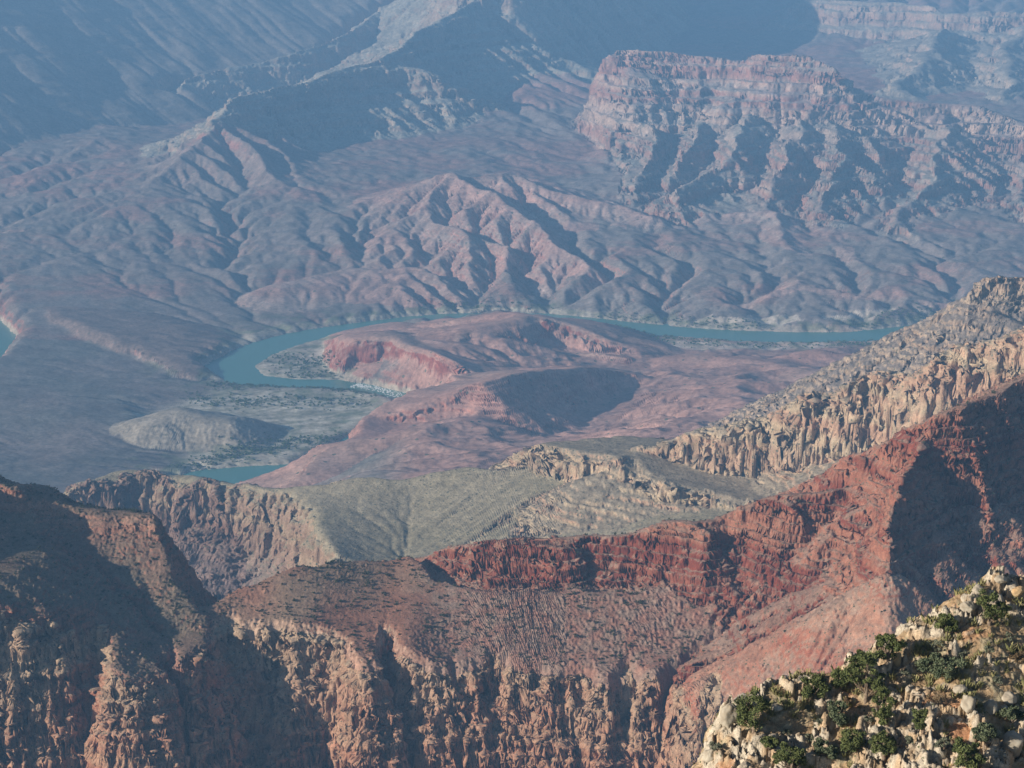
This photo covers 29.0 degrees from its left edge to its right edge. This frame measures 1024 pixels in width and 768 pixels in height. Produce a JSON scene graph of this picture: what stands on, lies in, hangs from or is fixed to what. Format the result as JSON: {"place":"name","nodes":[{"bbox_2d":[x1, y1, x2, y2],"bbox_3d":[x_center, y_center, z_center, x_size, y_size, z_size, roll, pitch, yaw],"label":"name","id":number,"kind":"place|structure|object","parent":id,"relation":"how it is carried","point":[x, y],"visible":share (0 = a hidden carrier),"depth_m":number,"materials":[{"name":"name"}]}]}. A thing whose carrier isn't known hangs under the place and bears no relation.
{"place":"outdoors","nodes":[
{"label":"outdoors","id":0,"kind":"place"},
{"bbox_2d":[0,476,217,725],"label":"mountain slope","id":1,"kind":"structure","parent":0,"point":[92,530],"depth_m":1730.23,"materials":[{"name":"brown stone"}]},
{"bbox_2d":[39,306,239,380],"bbox_3d":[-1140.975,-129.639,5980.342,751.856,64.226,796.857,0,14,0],"label":"river scarp","id":2,"kind":"structure","parent":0,"point":[186,347],"depth_m":6002.42,"materials":[{"name":"grey stone"}]},
{"bbox_2d":[64,469,258,600],"bbox_3d":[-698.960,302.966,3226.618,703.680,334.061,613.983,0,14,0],"label":"pinnacle wall","id":3,"kind":"structure","parent":0,"point":[211,547],"depth_m":3134.89,"materials":[{"name":"brown stone"}]},
{"bbox_2d":[2,122,354,228],"bbox_3d":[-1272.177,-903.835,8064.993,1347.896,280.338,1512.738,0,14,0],"label":"talus spur","id":4,"kind":"structure","parent":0,"point":[227,157],"depth_m":7982.75,"materials":[{"name":"stone"}]},
{"bbox_2d":[0,0,394,155],"bbox_3d":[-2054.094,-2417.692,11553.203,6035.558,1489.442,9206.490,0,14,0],"label":"shaded wall","id":5,"kind":"structure","parent":0,"point":[69,66],"depth_m":9926.96,"materials":[{"name":"stone"}]},
{"bbox_2d":[110,408,289,452],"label":"delta hill","id":6,"kind":"structure","parent":0,"point":[186,429],"depth_m":4968.80,"materials":[{"name":"grey stone"}]},
{"bbox_2d":[155,5,386,110],"bbox_3d":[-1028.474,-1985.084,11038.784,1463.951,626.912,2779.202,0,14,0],"label":"back mesa","id":7,"kind":"structure","parent":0,"point":[216,90],"depth_m":10229.06,"materials":[{"name":"stone"}]},
{"bbox_2d":[0,612,722,767],"bbox_3d":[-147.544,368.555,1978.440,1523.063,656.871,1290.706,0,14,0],"label":"limestone cliff","id":8,"kind":"structure","parent":0,"point":[259,701],"depth_m":1668.93,"materials":[{"name":"brown stone"}]},
{"bbox_2d":[683,573,939,735],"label":"talus fan","id":9,"kind":"object","parent":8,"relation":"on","point":[833,632],"visible":0.4,"depth_m":1554.26},
{"bbox_2d":[140,0,599,157],"bbox_3d":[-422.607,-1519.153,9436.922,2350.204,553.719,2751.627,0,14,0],"label":"mesa","id":10,"kind":"structure","parent":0,"point":[465,65],"depth_m":9189.60,"materials":[{"name":"stone"}]},
{"bbox_2d":[63,448,753,586],"bbox_3d":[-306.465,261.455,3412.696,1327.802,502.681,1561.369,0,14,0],"label":"shale dome","id":11,"kind":"structure","parent":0,"point":[346,520],"depth_m":3014.64,"materials":[{"name":"grey stone"}]},
{"bbox_2d":[0,313,916,483],"bbox_3d":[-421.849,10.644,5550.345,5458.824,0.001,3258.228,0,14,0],"label":"river","id":12,"kind":"structure","parent":0,"point":[238,365],"depth_m":6097.73,"materials":[{"name":"teal liquid"}]},
{"bbox_2d":[351,383,403,396],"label":"whitewater","id":13,"kind":"structure","parent":12,"relation":"on","point":[362,386],"depth_m":5541.65,"materials":[{"name":"liquid"}]},
{"bbox_2d":[0,0,1023,492],"bbox_3d":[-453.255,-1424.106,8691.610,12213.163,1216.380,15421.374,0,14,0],"label":"canyon floor","id":14,"kind":"structure","parent":0,"point":[92,236],"depth_m":6713.54,"materials":[{"name":"stone"}]},
{"bbox_2d":[200,556,722,712],"bbox_3d":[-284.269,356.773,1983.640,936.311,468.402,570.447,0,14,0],"label":"rocky slope","id":15,"kind":"structure","parent":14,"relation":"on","point":[666,605],"depth_m":1725.72,"materials":[{"name":"brown stone"}]},
{"bbox_2d":[169,296,936,469],"bbox_3d":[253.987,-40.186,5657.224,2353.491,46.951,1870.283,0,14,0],"label":"riverside thicket","id":16,"kind":"object","parent":14,"relation":"on","point":[319,402],"visible":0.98,"depth_m":5517.48,"materials":[{"name":"green plant"}]},
{"bbox_2d":[372,0,689,63],"bbox_3d":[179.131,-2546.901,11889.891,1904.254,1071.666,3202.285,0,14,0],"label":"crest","id":17,"kind":"object","parent":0,"point":[590,30],"visible":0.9,"depth_m":10920.46,"materials":[{"name":"stone"}]},
{"bbox_2d":[235,311,844,487],"bbox_3d":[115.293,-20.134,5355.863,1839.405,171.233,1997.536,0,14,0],"label":"rose hills","id":18,"kind":"structure","parent":0,"point":[532,400],"depth_m":5237.50,"materials":[{"name":"brown stone"}]},
{"bbox_2d":[235,172,952,316],"bbox_3d":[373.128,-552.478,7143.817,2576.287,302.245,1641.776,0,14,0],"label":"badland hills","id":19,"kind":"structure","parent":0,"point":[451,238],"depth_m":7021.31,"materials":[{"name":"stone"}]},
{"bbox_2d":[414,373,1023,694],"bbox_3d":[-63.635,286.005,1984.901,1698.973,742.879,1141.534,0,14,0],"label":"red ridge","id":20,"kind":"structure","parent":0,"point":[787,556],"depth_m":1712.81,"materials":[{"name":"red stone"}]},
{"bbox_2d":[0,378,1023,724],"bbox_3d":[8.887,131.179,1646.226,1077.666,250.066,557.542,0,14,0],"label":"slope scrub","id":21,"kind":"object","parent":20,"relation":"on","point":[356,590],"visible":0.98,"depth_m":1734.86,"materials":[{"name":"green plant"}]},
{"bbox_2d":[488,326,1023,537],"bbox_3d":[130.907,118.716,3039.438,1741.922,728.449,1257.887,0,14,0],"label":"buff cliff","id":22,"kind":"structure","parent":0,"point":[615,482],"depth_m":2856.88,"materials":[{"name":"beige stone"}]},
{"bbox_2d":[571,50,1023,163],"bbox_3d":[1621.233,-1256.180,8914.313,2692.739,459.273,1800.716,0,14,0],"label":"stepped mesa","id":23,"kind":"structure","parent":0,"point":[668,93],"depth_m":8700.55,"materials":[{"name":"stone"}]},
{"bbox_2d":[605,114,1023,244],"bbox_3d":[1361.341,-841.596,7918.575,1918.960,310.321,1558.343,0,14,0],"label":"mesa buttress","id":24,"kind":"structure","parent":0,"point":[826,173],"depth_m":7975.08,"materials":[{"name":"stone"}]},
{"bbox_2d":[691,565,1023,767],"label":"juniper hillside","id":25,"kind":"structure","parent":0,"point":[743,747],"depth_m":150.78,"materials":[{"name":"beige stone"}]},
{"bbox_2d":[703,748,713,762],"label":"boulder","id":26,"kind":"object","parent":25,"relation":"on","point":[708,755],"visible":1,"depth_m":149.24,"materials":[{"name":"stone"}]},
{"bbox_2d":[709,741,722,750],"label":"sagebrush","id":27,"kind":"object","parent":25,"relation":"on","point":[717,745],"visible":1,"depth_m":148.99,"materials":[{"name":"green plant"}]},
{"bbox_2d":[719,702,737,728],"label":"boulder","id":28,"kind":"object","parent":25,"relation":"on","point":[728,717],"visible":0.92,"depth_m":150.53,"materials":[{"name":"stone"}]},
{"bbox_2d":[734,693,747,701],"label":"boulder","id":29,"kind":"object","parent":25,"relation":"on","point":[743,694],"visible":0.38,"depth_m":152.53,"materials":[{"name":"stone"}]},
{"bbox_2d":[733,689,770,733],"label":"juniper tree","id":30,"kind":"object","parent":25,"relation":"on","point":[745,715],"visible":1,"depth_m":148.94,"materials":[{"name":"green plant"}]},
{"bbox_2d":[760,735,778,756],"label":"juniper tree","id":31,"kind":"object","parent":25,"relation":"on","point":[770,742],"visible":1,"depth_m":147.88,"materials":[{"name":"green plant"}]},
{"bbox_2d":[769,704,782,711],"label":"boulder","id":32,"kind":"object","parent":25,"relation":"on","point":[777,707],"visible":0.94,"depth_m":151.66,"materials":[{"name":"stone"}]},
{"bbox_2d":[782,729,791,735],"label":"sagebrush","id":33,"kind":"object","parent":25,"relation":"on","point":[787,731],"visible":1,"depth_m":150.07,"materials":[{"name":"green plant"}]},
{"bbox_2d":[771,741,806,767],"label":"juniper tree","id":34,"kind":"object","parent":25,"relation":"on","point":[796,754],"visible":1,"depth_m":146.44,"materials":[{"name":"green plant"}]},
{"bbox_2d":[804,704,811,711],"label":"sagebrush","id":35,"kind":"object","parent":25,"relation":"on","point":[807,708],"visible":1,"depth_m":151.83,"materials":[{"name":"green plant"}]},
{"bbox_2d":[805,733,813,742],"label":"sagebrush","id":36,"kind":"object","parent":25,"relation":"on","point":[807,738],"visible":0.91,"depth_m":149.44,"materials":[{"name":"green plant"}]},
{"bbox_2d":[800,672,831,701],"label":"juniper tree","id":37,"kind":"object","parent":25,"relation":"on","point":[818,681],"visible":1,"depth_m":151.75,"materials":[{"name":"green plant"}]},
{"bbox_2d":[814,718,822,723],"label":"sagebrush","id":38,"kind":"object","parent":25,"relation":"on","point":[818,720],"visible":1,"depth_m":149.88,"materials":[{"name":"green plant"}]},
{"bbox_2d":[812,737,839,759],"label":"juniper tree","id":39,"kind":"object","parent":25,"relation":"on","point":[831,751],"visible":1,"depth_m":147.48,"materials":[{"name":"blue plant"}]},
{"bbox_2d":[827,699,848,728],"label":"juniper tree","id":40,"kind":"object","parent":25,"relation":"on","point":[840,718],"visible":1,"depth_m":149.42,"materials":[{"name":"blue plant"}]},
{"bbox_2d":[830,667,856,689],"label":"juniper tree","id":41,"kind":"object","parent":25,"relation":"on","point":[838,675],"visible":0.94,"depth_m":151.99,"materials":[{"name":"green plant"}]},
{"bbox_2d":[844,696,852,704],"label":"dry bush","id":42,"kind":"object","parent":25,"relation":"on","point":[846,699],"visible":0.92,"depth_m":151.36,"materials":[{"name":"brown plant"}]},
{"bbox_2d":[839,727,867,752],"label":"juniper tree","id":43,"kind":"object","parent":25,"relation":"on","point":[852,743],"visible":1,"depth_m":147.11,"materials":[{"name":"green plant"}]},
{"bbox_2d":[852,649,863,668],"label":"juniper tree","id":44,"kind":"object","parent":25,"relation":"on","point":[855,655],"visible":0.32,"depth_m":153.97,"materials":[{"name":"green plant"}]},
{"bbox_2d":[842,650,885,704],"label":"juniper tree","id":45,"kind":"object","parent":25,"relation":"on","point":[868,660],"visible":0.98,"depth_m":151.18,"materials":[{"name":"green plant"}]},
{"bbox_2d":[864,715,874,724],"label":"sagebrush","id":46,"kind":"object","parent":25,"relation":"on","point":[867,718],"visible":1,"depth_m":149.11,"materials":[{"name":"green plant"}]},
{"bbox_2d":[868,730,897,763],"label":"juniper tree","id":47,"kind":"object","parent":25,"relation":"on","point":[888,746],"visible":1,"depth_m":146.11,"materials":[{"name":"green plant"}]},
{"bbox_2d":[871,687,897,726],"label":"juniper tree","id":48,"kind":"object","parent":25,"relation":"on","point":[883,714],"visible":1,"depth_m":147.48,"materials":[{"name":"green plant"}]},
{"bbox_2d":[873,633,907,662],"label":"juniper tree","id":49,"kind":"object","parent":25,"relation":"on","point":[892,645],"visible":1,"depth_m":153.17,"materials":[{"name":"green plant"}]},
{"bbox_2d":[893,652,901,666],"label":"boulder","id":50,"kind":"object","parent":25,"relation":"on","point":[897,661],"visible":1,"depth_m":154.14,"materials":[{"name":"stone"}]},
{"bbox_2d":[901,668,910,674],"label":"sagebrush","id":51,"kind":"object","parent":25,"relation":"on","point":[905,672],"visible":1,"depth_m":152.88,"materials":[{"name":"green plant"}]},
{"bbox_2d":[904,735,913,745],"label":"sagebrush","id":52,"kind":"object","parent":25,"relation":"on","point":[908,738],"visible":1,"depth_m":146.14,"materials":[{"name":"green plant"}]},
{"bbox_2d":[912,708,928,733],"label":"juniper tree","id":53,"kind":"object","parent":25,"relation":"on","point":[919,720],"visible":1,"depth_m":146.30,"materials":[{"name":"green plant"}]},
{"bbox_2d":[926,639,943,651],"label":"sagebrush","id":54,"kind":"object","parent":25,"relation":"on","point":[935,642],"visible":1,"depth_m":154.53,"materials":[{"name":"green plant"}]},
{"bbox_2d":[924,689,946,702],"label":"dry bush","id":55,"kind":"object","parent":25,"relation":"on","point":[935,698],"visible":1,"depth_m":148.96,"materials":[{"name":"brown plant"}]},
{"bbox_2d":[914,652,965,678],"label":"juniper tree","id":56,"kind":"object","parent":25,"relation":"on","point":[938,666],"visible":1,"depth_m":151.62,"materials":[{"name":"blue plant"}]},
{"bbox_2d":[934,737,950,749],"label":"sagebrush","id":57,"kind":"object","parent":25,"relation":"on","point":[943,740],"visible":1,"depth_m":145.21,"materials":[{"name":"green plant"}]},
{"bbox_2d":[934,613,958,635],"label":"juniper tree","id":58,"kind":"object","parent":25,"relation":"on","point":[945,621],"visible":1,"depth_m":155.10,"materials":[{"name":"green plant"}]},
{"bbox_2d":[953,615,960,621],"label":"boulder","id":59,"kind":"object","parent":25,"relation":"on","point":[957,617],"visible":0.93,"depth_m":156.16,"materials":[{"name":"stone"}]},
{"bbox_2d":[953,684,967,693],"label":"boulder","id":60,"kind":"object","parent":25,"relation":"on","point":[960,688],"visible":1,"depth_m":150.36,"materials":[{"name":"stone"}]},
{"bbox_2d":[959,651,967,657],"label":"sagebrush","id":61,"kind":"object","parent":25,"relation":"on","point":[961,654],"visible":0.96,"depth_m":153.61,"materials":[{"name":"green plant"}]},
{"bbox_2d":[960,593,969,601],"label":"boulder","id":62,"kind":"object","parent":25,"relation":"on","point":[963,597],"visible":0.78,"depth_m":158.02,"materials":[{"name":"stone"}]},
{"bbox_2d":[960,601,974,613],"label":"boulder","id":63,"kind":"object","parent":25,"relation":"on","point":[968,607],"visible":1,"depth_m":156.48,"materials":[{"name":"stone"}]},
{"bbox_2d":[960,695,975,713],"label":"boulder","id":64,"kind":"object","parent":25,"relation":"on","point":[967,704],"visible":1,"depth_m":147.98,"materials":[{"name":"stone"}]},
{"bbox_2d":[952,736,987,767],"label":"juniper tree","id":65,"kind":"object","parent":25,"relation":"on","point":[968,759],"visible":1,"depth_m":143.19,"materials":[{"name":"green plant"}]},
{"bbox_2d":[972,584,982,594],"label":"boulder","id":66,"kind":"object","parent":25,"relation":"on","point":[976,588],"visible":0.85,"depth_m":157.78,"materials":[{"name":"stone"}]},
{"bbox_2d":[971,722,996,750],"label":"juniper tree","id":67,"kind":"object","parent":25,"relation":"on","point":[987,730],"visible":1,"depth_m":145.45,"materials":[{"name":"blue plant"}]},
{"bbox_2d":[984,645,994,654],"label":"sagebrush","id":68,"kind":"object","parent":25,"relation":"on","point":[989,649],"visible":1,"depth_m":152.73,"materials":[{"name":"green plant"}]},
{"bbox_2d":[984,699,996,714],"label":"boulder","id":69,"kind":"object","parent":25,"relation":"on","point":[990,705],"visible":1,"depth_m":149.01,"materials":[{"name":"stone"}]},
{"bbox_2d":[976,588,1011,625],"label":"juniper tree","id":70,"kind":"object","parent":25,"relation":"on","point":[991,611],"visible":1,"depth_m":155.27,"materials":[{"name":"green plant"}]},
{"bbox_2d":[992,676,1002,685],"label":"sagebrush","id":71,"kind":"object","parent":25,"relation":"on","point":[996,680],"visible":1,"depth_m":151.42,"materials":[{"name":"green plant"}]},
{"bbox_2d":[994,575,1006,583],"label":"boulder","id":72,"kind":"object","parent":25,"relation":"on","point":[999,579],"visible":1,"depth_m":159.28,"materials":[{"name":"stone"}]},
{"bbox_2d":[1001,691,1016,705],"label":"boulder","id":73,"kind":"object","parent":25,"relation":"on","point":[1008,698],"visible":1,"depth_m":150.22,"materials":[{"name":"stone"}]},
{"bbox_2d":[997,704,1023,721],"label":"juniper tree","id":74,"kind":"object","parent":25,"relation":"on","point":[1011,712],"visible":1,"depth_m":148.89,"materials":[{"name":"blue plant"}]},
{"bbox_2d":[1004,632,1016,641],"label":"sagebrush","id":75,"kind":"object","parent":25,"relation":"on","point":[1008,638],"visible":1,"depth_m":155.30,"materials":[{"name":"green plant"}]},
{"bbox_2d":[1001,730,1023,757],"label":"boulder","id":76,"kind":"object","parent":25,"relation":"on","point":[1013,740],"visible":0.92,"depth_m":146.29,"materials":[{"name":"stone"}]},
{"bbox_2d":[1007,651,1023,663],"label":"dry bush","id":77,"kind":"object","parent":25,"relation":"on","point":[1020,656],"visible":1,"depth_m":153.39,"materials":[{"name":"brown plant"}]},
{"bbox_2d":[1011,586,1023,596],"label":"boulder","id":78,"kind":"object","parent":25,"relation":"on","point":[1017,591],"visible":1,"depth_m":159.06,"materials":[{"name":"stone"}]},
{"bbox_2d":[702,275,1023,427],"bbox_3d":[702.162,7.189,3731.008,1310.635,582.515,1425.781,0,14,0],"label":"rocky slope","id":79,"kind":"structure","parent":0,"point":[990,308],"depth_m":3353.51,"materials":[{"name":"beige stone"}]},
{"bbox_2d":[765,0,1023,103],"bbox_3d":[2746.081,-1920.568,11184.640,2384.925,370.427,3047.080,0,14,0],"label":"wall","id":80,"kind":"structure","parent":0,"point":[921,53],"depth_m":11343.18,"materials":[{"name":"stone"}]}
]}

